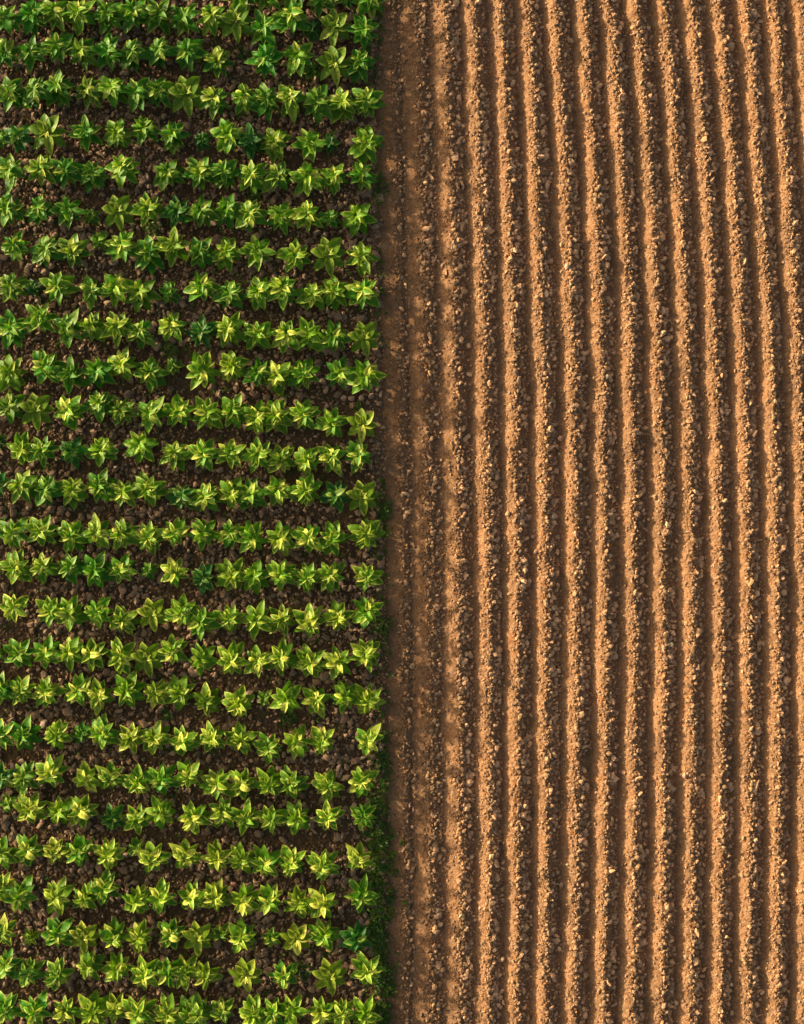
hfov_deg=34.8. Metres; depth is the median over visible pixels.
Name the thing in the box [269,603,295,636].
crop plant
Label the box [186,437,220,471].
crop plant
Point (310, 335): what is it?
crop plant
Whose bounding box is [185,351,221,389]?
crop plant
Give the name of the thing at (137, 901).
crop plant
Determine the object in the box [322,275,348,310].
crop plant
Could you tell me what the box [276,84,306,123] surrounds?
crop plant
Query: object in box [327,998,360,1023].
crop plant
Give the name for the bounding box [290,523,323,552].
crop plant
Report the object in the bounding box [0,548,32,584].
crop plant
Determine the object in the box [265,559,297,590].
crop plant
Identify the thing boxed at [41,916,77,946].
crop plant
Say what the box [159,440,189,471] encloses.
crop plant
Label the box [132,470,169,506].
crop plant
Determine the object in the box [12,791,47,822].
crop plant
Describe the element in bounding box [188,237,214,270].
crop plant
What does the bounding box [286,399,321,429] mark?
crop plant
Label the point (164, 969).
crop plant
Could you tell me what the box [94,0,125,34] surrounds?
crop plant
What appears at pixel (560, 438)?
soil clod
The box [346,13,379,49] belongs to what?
crop plant
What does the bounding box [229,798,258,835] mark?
crop plant
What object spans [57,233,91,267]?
crop plant
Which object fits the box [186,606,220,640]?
crop plant
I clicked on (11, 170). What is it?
crop plant
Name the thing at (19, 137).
crop plant
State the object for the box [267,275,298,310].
crop plant
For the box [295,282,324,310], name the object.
crop plant
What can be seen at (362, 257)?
crop plant
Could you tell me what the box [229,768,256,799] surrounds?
crop plant
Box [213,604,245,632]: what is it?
crop plant
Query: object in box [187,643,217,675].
crop plant
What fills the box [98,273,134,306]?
crop plant
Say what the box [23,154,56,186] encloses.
crop plant
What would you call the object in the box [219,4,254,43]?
crop plant
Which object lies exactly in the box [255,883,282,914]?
crop plant
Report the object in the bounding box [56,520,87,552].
crop plant
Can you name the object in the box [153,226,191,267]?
crop plant
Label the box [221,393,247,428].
crop plant
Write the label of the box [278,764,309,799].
crop plant
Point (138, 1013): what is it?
crop plant
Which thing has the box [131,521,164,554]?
crop plant
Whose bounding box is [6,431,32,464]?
crop plant
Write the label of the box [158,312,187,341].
crop plant
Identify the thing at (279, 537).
crop plant
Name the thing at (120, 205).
crop plant
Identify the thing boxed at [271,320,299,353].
crop plant
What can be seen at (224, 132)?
crop plant
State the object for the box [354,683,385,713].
crop plant
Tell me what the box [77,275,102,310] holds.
crop plant
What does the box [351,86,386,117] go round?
crop plant
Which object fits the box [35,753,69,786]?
crop plant
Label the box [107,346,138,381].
crop plant
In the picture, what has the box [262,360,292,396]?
crop plant
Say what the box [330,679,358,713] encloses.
crop plant
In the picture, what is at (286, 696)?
crop plant
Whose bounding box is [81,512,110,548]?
crop plant
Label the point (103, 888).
crop plant
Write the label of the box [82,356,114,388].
crop plant
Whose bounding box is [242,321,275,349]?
crop plant
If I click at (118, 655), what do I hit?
crop plant
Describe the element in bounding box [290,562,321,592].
crop plant
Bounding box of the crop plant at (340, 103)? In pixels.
[328,86,355,123]
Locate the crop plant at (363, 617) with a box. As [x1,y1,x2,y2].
[352,596,384,629]
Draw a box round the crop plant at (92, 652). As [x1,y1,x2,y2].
[80,637,109,671]
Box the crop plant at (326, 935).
[308,918,340,950]
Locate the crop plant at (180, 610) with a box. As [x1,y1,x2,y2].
[163,593,199,626]
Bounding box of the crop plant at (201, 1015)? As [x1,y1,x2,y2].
[185,991,214,1023]
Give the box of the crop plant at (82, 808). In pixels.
[67,793,99,828]
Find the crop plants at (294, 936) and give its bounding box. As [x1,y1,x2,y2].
[0,0,385,1023]
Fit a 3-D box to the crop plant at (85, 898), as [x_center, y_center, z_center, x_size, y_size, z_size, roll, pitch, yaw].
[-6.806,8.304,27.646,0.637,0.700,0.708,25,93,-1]
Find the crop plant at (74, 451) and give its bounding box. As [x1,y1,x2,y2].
[59,436,89,468]
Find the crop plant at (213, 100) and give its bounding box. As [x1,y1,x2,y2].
[199,85,228,119]
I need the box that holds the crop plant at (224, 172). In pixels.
[208,159,240,189]
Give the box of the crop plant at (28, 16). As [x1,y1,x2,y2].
[13,0,46,35]
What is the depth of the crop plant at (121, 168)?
27.59 m
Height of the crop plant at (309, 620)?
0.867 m
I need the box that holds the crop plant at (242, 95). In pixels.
[230,83,257,114]
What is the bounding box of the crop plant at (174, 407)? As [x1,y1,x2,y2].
[162,394,196,426]
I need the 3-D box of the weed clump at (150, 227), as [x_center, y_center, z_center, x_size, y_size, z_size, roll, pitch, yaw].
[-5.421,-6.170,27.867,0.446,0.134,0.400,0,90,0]
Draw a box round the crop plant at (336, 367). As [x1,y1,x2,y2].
[325,356,355,389]
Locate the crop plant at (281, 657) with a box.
[266,636,299,675]
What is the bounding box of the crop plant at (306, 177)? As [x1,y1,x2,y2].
[288,161,328,196]
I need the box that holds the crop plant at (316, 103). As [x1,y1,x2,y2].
[301,84,332,123]
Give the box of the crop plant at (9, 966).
[0,948,22,979]
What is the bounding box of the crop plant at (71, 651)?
[58,636,84,672]
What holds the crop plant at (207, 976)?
on the crop ground at (296, 160)
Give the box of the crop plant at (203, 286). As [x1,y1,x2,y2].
[183,271,220,300]
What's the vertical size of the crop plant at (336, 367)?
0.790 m
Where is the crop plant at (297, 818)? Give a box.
[283,799,310,835]
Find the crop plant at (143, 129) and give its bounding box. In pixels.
[130,116,159,145]
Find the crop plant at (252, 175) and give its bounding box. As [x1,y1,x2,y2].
[237,159,269,193]
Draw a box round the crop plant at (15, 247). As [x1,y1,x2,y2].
[1,230,29,261]
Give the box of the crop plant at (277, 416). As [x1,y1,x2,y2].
[262,398,293,433]
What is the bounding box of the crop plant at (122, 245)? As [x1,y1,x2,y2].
[103,230,139,262]
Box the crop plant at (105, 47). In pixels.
[90,32,125,70]
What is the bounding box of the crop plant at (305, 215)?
[288,200,322,232]
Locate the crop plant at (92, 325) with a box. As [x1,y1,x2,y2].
[79,312,104,341]
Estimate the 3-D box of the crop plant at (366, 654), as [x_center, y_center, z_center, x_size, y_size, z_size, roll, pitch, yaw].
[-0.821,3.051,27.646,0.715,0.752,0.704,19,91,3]
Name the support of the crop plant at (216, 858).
on the crop ground at (296, 160)
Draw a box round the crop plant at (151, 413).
[137,395,167,432]
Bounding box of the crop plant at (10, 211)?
[0,191,25,226]
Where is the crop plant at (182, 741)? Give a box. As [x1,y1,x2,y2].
[167,724,201,755]
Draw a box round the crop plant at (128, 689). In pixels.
[113,669,145,706]
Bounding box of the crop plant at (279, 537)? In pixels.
[266,520,297,555]
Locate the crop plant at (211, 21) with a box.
[196,3,225,36]
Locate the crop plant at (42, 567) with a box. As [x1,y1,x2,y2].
[27,552,59,583]
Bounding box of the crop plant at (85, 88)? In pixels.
[75,75,102,108]
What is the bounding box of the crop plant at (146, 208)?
[129,191,162,226]
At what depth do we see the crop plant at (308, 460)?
27.55 m
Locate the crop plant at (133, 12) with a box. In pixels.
[116,0,149,33]
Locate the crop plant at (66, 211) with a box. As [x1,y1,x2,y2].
[48,195,86,228]
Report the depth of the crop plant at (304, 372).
27.56 m
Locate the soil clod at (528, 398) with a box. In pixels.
[524,395,531,400]
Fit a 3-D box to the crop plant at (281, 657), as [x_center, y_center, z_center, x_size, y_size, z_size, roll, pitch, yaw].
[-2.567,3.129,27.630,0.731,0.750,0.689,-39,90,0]
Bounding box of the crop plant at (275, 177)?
[262,161,291,192]
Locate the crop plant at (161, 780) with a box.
[144,763,177,795]
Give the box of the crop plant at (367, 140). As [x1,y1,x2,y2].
[347,125,383,164]
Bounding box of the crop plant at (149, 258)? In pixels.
[134,235,165,274]
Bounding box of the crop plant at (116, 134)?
[103,118,132,147]
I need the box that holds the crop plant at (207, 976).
[188,960,223,989]
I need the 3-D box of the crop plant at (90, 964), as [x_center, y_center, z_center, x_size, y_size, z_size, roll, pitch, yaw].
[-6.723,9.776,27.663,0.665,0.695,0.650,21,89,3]
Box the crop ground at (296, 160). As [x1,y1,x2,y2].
[0,0,380,1023]
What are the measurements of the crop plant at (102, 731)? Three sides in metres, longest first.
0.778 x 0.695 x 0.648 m
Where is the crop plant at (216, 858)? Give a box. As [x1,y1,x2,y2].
[200,838,232,871]
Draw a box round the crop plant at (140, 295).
[126,279,162,312]
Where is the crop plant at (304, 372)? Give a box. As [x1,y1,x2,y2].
[288,358,319,388]
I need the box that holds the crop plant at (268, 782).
[252,765,282,795]
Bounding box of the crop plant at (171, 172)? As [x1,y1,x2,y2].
[153,159,184,190]
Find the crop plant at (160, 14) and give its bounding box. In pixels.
[139,0,173,35]
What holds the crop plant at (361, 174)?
on the crop ground at (296, 160)
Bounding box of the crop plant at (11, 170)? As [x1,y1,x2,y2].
[0,153,25,192]
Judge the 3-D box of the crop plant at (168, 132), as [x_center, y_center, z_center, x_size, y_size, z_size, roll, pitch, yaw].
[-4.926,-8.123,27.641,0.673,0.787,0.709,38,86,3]
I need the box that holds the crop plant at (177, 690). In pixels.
[164,674,195,710]
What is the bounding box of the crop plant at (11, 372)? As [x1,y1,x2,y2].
[0,354,27,391]
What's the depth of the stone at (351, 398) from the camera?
27.87 m
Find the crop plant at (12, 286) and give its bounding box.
[0,272,31,302]
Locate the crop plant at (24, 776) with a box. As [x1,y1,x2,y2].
[10,761,39,796]
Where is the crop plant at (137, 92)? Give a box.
[123,77,151,112]
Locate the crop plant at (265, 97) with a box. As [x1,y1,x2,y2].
[250,82,279,122]
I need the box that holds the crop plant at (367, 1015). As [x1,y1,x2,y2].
[353,995,383,1023]
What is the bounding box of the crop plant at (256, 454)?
[239,436,273,472]
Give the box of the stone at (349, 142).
[346,138,353,145]
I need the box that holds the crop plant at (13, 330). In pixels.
[0,309,29,349]
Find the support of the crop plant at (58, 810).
on the crop ground at (296, 160)
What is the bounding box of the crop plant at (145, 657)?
[130,642,162,676]
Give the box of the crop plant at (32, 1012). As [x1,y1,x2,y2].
[17,990,51,1023]
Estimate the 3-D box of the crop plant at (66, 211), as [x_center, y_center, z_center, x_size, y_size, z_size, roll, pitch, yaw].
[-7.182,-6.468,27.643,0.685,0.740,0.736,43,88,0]
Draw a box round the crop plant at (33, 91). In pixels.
[18,77,53,109]
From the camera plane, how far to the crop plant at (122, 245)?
27.55 m
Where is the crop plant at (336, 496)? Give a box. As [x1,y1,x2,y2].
[319,479,350,511]
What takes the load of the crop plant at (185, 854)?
on the crop ground at (296, 160)
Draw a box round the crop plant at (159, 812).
[145,795,176,829]
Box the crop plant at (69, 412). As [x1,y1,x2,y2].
[52,395,89,429]
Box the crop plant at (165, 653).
[157,633,188,664]
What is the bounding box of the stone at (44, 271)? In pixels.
[40,268,49,275]
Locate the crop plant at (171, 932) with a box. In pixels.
[157,917,185,949]
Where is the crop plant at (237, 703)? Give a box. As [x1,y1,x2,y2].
[221,685,254,717]
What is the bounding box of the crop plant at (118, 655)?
[105,637,136,674]
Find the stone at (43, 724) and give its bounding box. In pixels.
[40,719,47,728]
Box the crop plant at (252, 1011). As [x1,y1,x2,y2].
[238,993,267,1023]
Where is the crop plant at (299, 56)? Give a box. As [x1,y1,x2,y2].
[281,41,314,76]
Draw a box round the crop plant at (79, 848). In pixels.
[64,833,92,866]
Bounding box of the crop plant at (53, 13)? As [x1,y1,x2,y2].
[39,0,68,31]
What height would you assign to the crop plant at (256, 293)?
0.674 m
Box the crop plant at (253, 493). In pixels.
[238,477,268,509]
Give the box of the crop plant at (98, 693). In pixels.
[84,677,114,715]
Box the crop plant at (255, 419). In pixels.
[242,399,270,434]
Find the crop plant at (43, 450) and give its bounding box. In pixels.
[28,436,58,467]
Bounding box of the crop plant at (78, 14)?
[64,0,95,36]
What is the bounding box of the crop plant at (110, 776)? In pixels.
[95,761,125,789]
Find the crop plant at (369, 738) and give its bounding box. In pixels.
[355,723,383,755]
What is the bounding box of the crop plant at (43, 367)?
[31,348,65,384]
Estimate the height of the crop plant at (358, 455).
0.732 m
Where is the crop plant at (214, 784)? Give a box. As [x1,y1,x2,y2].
[199,768,233,799]
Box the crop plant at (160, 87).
[146,77,175,108]
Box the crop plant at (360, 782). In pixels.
[348,766,379,797]
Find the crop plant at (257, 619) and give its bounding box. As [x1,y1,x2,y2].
[240,599,274,640]
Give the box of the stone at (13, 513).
[10,509,16,517]
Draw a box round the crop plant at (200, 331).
[185,314,217,347]
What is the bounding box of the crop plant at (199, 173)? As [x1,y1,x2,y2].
[182,156,215,190]
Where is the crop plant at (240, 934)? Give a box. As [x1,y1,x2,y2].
[227,916,256,953]
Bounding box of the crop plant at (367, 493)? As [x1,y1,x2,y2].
[346,480,378,516]
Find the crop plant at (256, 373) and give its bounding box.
[242,356,269,387]
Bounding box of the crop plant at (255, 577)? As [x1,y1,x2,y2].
[238,559,270,594]
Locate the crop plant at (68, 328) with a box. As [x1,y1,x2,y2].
[53,308,81,348]
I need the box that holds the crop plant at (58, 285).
[39,271,79,304]
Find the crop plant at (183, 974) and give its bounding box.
[171,954,203,991]
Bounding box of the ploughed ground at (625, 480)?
[381,0,803,1023]
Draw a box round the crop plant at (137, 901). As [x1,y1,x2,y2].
[122,884,149,913]
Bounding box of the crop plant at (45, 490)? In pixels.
[29,474,63,505]
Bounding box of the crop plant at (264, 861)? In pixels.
[250,844,281,876]
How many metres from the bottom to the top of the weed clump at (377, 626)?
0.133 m
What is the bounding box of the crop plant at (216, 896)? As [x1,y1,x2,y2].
[199,878,231,910]
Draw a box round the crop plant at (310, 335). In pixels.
[295,316,323,351]
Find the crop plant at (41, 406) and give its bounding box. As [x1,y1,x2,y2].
[19,392,54,430]
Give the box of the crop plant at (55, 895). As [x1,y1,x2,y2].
[43,875,73,915]
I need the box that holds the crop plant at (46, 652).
[31,635,62,668]
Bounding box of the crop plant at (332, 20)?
[319,8,350,46]
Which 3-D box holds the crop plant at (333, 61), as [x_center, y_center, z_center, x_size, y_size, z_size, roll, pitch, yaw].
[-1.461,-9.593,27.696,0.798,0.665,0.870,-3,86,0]
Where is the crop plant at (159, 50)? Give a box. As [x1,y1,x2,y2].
[147,36,176,67]
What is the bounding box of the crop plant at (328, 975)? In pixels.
[311,958,347,994]
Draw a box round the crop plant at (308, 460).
[293,446,320,474]
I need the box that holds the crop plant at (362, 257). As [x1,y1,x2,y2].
[344,241,379,277]
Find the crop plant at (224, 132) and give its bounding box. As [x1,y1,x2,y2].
[210,118,242,154]
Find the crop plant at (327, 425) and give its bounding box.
[314,406,347,437]
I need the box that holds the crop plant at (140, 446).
[124,431,158,462]
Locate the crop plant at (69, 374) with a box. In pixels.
[50,354,85,395]
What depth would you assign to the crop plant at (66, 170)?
27.57 m
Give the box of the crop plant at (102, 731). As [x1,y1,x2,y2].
[88,713,121,748]
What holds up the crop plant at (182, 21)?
on the crop ground at (296, 160)
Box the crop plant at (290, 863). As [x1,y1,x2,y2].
[278,844,305,876]
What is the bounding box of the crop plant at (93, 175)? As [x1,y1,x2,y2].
[80,160,109,193]
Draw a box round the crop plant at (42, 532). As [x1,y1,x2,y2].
[23,515,58,545]
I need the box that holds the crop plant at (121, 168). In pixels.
[104,154,140,188]
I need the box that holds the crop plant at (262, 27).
[249,8,283,45]
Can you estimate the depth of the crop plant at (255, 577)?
27.60 m
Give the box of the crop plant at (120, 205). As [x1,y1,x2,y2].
[102,195,133,231]
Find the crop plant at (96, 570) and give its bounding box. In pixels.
[82,550,114,587]
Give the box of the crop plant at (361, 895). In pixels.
[343,874,381,913]
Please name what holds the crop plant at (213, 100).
on the crop ground at (296, 160)
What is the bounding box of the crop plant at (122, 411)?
[108,395,138,425]
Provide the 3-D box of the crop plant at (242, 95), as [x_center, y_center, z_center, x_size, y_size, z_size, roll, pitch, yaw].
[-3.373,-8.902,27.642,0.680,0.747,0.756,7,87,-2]
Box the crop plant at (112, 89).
[95,76,128,108]
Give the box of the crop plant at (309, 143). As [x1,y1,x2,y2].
[289,129,326,161]
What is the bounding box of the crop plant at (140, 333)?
[126,319,155,349]
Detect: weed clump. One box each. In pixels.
[142,220,162,236]
[159,341,181,357]
[161,709,172,720]
[233,42,251,60]
[244,186,261,200]
[278,710,296,727]
[294,960,311,981]
[321,130,337,149]
[351,400,361,410]
[360,45,370,54]
[369,617,389,635]
[373,750,389,769]
[377,504,390,523]
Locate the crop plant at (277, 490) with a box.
[263,475,292,505]
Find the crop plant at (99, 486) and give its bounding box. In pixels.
[87,467,116,502]
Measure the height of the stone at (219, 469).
0.092 m
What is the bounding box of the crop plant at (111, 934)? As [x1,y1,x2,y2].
[98,916,128,947]
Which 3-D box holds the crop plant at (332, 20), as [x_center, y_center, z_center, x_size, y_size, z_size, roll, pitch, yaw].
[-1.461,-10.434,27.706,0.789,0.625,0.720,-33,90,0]
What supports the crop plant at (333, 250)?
on the crop ground at (296, 160)
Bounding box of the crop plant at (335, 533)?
[319,520,349,556]
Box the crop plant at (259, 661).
[243,644,271,676]
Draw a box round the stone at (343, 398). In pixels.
[341,395,346,401]
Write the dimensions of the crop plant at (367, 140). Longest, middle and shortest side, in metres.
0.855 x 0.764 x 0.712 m
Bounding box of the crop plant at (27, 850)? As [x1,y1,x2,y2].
[14,834,43,867]
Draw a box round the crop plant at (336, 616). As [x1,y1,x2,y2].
[322,599,354,630]
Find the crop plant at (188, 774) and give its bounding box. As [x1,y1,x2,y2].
[172,759,203,788]
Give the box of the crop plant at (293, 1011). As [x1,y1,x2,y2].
[280,994,310,1023]
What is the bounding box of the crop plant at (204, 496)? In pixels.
[188,483,221,511]
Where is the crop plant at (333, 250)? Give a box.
[310,237,345,276]
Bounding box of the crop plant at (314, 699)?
[300,685,330,718]
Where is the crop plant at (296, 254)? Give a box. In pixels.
[275,237,311,272]
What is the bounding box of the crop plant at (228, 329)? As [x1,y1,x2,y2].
[215,311,246,347]
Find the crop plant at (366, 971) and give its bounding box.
[349,950,384,984]
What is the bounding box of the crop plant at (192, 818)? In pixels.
[177,800,211,833]
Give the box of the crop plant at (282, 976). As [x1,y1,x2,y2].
[266,959,298,988]
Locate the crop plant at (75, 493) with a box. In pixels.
[59,477,88,509]
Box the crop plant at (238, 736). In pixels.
[224,721,258,754]
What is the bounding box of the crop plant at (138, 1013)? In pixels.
[121,996,156,1023]
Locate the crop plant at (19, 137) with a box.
[2,124,34,152]
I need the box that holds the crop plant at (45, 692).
[31,676,67,707]
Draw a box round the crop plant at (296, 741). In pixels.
[282,724,310,758]
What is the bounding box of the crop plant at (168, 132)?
[159,122,190,154]
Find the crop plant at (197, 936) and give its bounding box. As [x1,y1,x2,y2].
[182,920,214,956]
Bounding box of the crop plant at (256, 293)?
[243,275,271,310]
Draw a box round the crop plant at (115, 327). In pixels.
[100,310,132,347]
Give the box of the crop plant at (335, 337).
[319,319,353,351]
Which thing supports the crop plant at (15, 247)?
on the crop ground at (296, 160)
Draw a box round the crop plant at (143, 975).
[130,954,158,989]
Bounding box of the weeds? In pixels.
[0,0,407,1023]
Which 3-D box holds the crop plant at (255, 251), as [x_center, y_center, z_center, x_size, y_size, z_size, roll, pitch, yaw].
[-3.107,-5.600,27.635,0.714,0.771,0.767,44,94,-1]
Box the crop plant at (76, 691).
[63,673,91,705]
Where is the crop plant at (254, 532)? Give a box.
[237,520,268,552]
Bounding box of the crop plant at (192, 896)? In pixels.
[177,880,207,909]
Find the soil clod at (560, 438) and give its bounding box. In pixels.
[557,435,563,441]
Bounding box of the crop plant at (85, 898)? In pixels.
[73,880,96,909]
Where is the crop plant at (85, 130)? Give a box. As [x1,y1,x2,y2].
[68,114,102,152]
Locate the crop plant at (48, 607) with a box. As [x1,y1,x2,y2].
[35,595,66,627]
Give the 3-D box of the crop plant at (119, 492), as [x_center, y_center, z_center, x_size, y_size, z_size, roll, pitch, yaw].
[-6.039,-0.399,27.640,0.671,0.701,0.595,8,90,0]
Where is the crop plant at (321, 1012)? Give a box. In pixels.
[307,995,335,1023]
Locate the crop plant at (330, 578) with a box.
[318,561,345,593]
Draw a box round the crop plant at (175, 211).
[159,195,189,228]
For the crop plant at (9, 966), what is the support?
on the crop ground at (296, 160)
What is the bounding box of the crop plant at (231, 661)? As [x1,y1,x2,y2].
[217,639,248,674]
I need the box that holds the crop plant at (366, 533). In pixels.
[347,518,385,549]
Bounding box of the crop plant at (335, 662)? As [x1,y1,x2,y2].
[321,645,350,679]
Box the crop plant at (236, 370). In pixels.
[219,350,248,381]
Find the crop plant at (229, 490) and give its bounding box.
[218,476,246,508]
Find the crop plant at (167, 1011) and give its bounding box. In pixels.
[152,992,181,1023]
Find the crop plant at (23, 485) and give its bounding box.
[6,470,38,503]
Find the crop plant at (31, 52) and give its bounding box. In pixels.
[15,34,48,73]
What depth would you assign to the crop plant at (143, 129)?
27.56 m
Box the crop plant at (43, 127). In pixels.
[28,113,67,155]
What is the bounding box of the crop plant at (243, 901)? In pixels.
[229,882,260,916]
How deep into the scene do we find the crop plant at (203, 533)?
27.61 m
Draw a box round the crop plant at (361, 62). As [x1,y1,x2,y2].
[347,48,376,83]
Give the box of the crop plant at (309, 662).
[292,643,324,677]
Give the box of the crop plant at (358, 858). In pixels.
[345,841,375,869]
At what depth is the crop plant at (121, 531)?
27.59 m
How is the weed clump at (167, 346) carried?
on the crop ground at (296, 160)
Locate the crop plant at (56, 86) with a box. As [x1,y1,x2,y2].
[42,68,75,107]
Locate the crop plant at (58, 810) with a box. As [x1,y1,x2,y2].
[45,795,72,823]
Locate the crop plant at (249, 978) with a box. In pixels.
[228,957,262,992]
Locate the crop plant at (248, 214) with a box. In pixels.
[230,199,267,232]
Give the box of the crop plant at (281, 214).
[266,202,294,235]
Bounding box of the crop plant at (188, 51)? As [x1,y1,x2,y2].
[172,38,208,72]
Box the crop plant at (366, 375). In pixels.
[345,358,386,393]
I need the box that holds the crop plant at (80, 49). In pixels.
[69,38,97,71]
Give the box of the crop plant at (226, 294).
[212,280,247,308]
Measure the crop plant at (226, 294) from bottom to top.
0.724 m
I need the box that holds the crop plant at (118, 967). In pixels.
[100,951,135,981]
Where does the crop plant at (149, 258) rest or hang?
on the crop ground at (296, 160)
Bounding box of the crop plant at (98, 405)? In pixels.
[82,390,113,422]
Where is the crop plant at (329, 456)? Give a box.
[316,443,346,476]
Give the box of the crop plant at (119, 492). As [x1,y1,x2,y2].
[107,479,135,506]
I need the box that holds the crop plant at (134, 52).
[118,38,151,70]
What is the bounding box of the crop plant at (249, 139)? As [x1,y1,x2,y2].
[232,122,265,160]
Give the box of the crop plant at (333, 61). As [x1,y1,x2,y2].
[315,46,350,86]
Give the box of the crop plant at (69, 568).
[55,552,84,584]
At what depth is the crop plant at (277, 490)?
27.53 m
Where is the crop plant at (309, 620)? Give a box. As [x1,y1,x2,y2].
[293,602,326,637]
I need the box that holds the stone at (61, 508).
[58,506,65,510]
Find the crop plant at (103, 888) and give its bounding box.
[88,867,120,905]
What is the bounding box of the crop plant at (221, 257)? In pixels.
[210,236,242,271]
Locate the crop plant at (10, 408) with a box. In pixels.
[0,390,26,423]
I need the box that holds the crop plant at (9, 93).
[0,76,29,112]
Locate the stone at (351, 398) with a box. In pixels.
[348,396,354,400]
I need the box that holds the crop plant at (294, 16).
[271,0,308,33]
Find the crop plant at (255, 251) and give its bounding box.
[237,234,278,270]
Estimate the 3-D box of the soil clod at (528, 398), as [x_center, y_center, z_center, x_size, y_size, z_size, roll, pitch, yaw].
[2.743,-2.469,27.947,0.161,0.100,0.134,23,90,0]
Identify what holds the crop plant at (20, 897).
on the crop ground at (296, 160)
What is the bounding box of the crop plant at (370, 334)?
[347,321,379,357]
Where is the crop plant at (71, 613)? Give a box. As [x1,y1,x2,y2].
[54,594,89,631]
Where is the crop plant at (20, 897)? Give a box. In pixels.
[4,875,38,911]
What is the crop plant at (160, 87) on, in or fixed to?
on the crop ground at (296, 160)
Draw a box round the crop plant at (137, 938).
[122,918,152,952]
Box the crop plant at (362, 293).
[344,278,379,308]
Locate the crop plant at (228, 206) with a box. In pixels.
[214,194,240,229]
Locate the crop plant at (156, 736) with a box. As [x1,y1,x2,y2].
[141,720,171,754]
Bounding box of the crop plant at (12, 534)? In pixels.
[0,517,28,548]
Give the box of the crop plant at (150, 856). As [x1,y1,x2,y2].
[132,841,172,872]
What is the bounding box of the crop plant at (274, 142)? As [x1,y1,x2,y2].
[259,127,292,163]
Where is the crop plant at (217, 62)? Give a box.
[202,46,234,78]
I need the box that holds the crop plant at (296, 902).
[283,884,313,917]
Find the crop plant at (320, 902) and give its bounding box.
[305,883,337,917]
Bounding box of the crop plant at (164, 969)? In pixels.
[150,956,187,987]
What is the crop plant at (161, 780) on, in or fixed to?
on the crop ground at (296, 160)
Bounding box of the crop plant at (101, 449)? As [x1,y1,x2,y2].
[87,436,118,466]
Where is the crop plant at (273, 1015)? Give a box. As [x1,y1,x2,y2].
[262,997,289,1023]
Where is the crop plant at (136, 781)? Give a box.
[122,764,149,793]
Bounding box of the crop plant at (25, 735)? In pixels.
[9,715,42,750]
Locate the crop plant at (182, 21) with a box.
[171,3,200,36]
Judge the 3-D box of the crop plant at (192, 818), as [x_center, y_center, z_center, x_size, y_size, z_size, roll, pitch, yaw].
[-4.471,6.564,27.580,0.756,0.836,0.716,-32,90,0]
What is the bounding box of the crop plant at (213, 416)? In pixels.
[191,396,226,429]
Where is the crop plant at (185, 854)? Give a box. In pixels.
[168,838,202,868]
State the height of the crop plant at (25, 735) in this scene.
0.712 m
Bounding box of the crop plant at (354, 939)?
[338,920,373,951]
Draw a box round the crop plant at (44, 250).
[28,235,64,267]
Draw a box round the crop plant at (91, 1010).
[73,989,108,1023]
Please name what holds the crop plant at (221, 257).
on the crop ground at (296, 160)
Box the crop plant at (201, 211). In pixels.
[184,194,220,227]
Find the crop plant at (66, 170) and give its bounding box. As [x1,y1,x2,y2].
[50,156,83,189]
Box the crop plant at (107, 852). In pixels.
[91,837,126,869]
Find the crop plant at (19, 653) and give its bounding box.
[3,638,34,667]
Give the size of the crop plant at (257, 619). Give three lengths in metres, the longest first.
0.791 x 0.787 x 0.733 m
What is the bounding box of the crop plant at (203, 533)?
[188,517,220,551]
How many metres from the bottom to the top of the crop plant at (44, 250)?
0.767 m
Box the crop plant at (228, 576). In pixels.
[215,557,246,591]
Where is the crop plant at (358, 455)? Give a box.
[344,438,371,473]
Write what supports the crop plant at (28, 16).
on the crop ground at (296, 160)
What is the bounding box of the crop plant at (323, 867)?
[305,848,339,880]
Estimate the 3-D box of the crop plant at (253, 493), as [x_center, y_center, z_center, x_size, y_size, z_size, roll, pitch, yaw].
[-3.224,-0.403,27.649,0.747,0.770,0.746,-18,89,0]
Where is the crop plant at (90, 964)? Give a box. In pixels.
[76,949,105,980]
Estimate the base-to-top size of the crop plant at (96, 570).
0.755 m
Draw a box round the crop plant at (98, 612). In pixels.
[84,596,114,628]
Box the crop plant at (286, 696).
[269,679,301,712]
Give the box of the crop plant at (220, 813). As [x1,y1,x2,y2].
[208,795,240,827]
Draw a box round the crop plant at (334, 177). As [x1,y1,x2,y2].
[320,163,347,195]
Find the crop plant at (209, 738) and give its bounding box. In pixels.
[196,720,225,751]
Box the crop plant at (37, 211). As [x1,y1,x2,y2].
[24,194,53,226]
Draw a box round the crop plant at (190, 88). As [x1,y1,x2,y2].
[168,76,203,117]
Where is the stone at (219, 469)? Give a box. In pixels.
[216,467,222,472]
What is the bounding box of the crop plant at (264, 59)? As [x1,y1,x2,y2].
[244,41,283,77]
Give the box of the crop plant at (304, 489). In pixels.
[286,473,322,505]
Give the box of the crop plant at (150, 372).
[132,355,170,392]
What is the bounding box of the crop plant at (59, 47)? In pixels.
[40,31,73,62]
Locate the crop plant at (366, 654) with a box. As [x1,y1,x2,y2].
[349,639,379,672]
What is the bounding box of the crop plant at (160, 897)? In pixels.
[146,877,177,914]
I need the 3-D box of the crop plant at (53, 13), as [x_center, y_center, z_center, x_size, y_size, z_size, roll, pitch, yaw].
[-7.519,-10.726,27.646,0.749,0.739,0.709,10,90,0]
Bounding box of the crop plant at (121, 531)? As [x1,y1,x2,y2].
[108,517,139,550]
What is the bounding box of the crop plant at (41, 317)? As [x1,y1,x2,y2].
[23,302,59,332]
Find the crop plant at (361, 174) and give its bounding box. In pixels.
[347,159,377,190]
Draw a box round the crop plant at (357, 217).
[340,203,377,236]

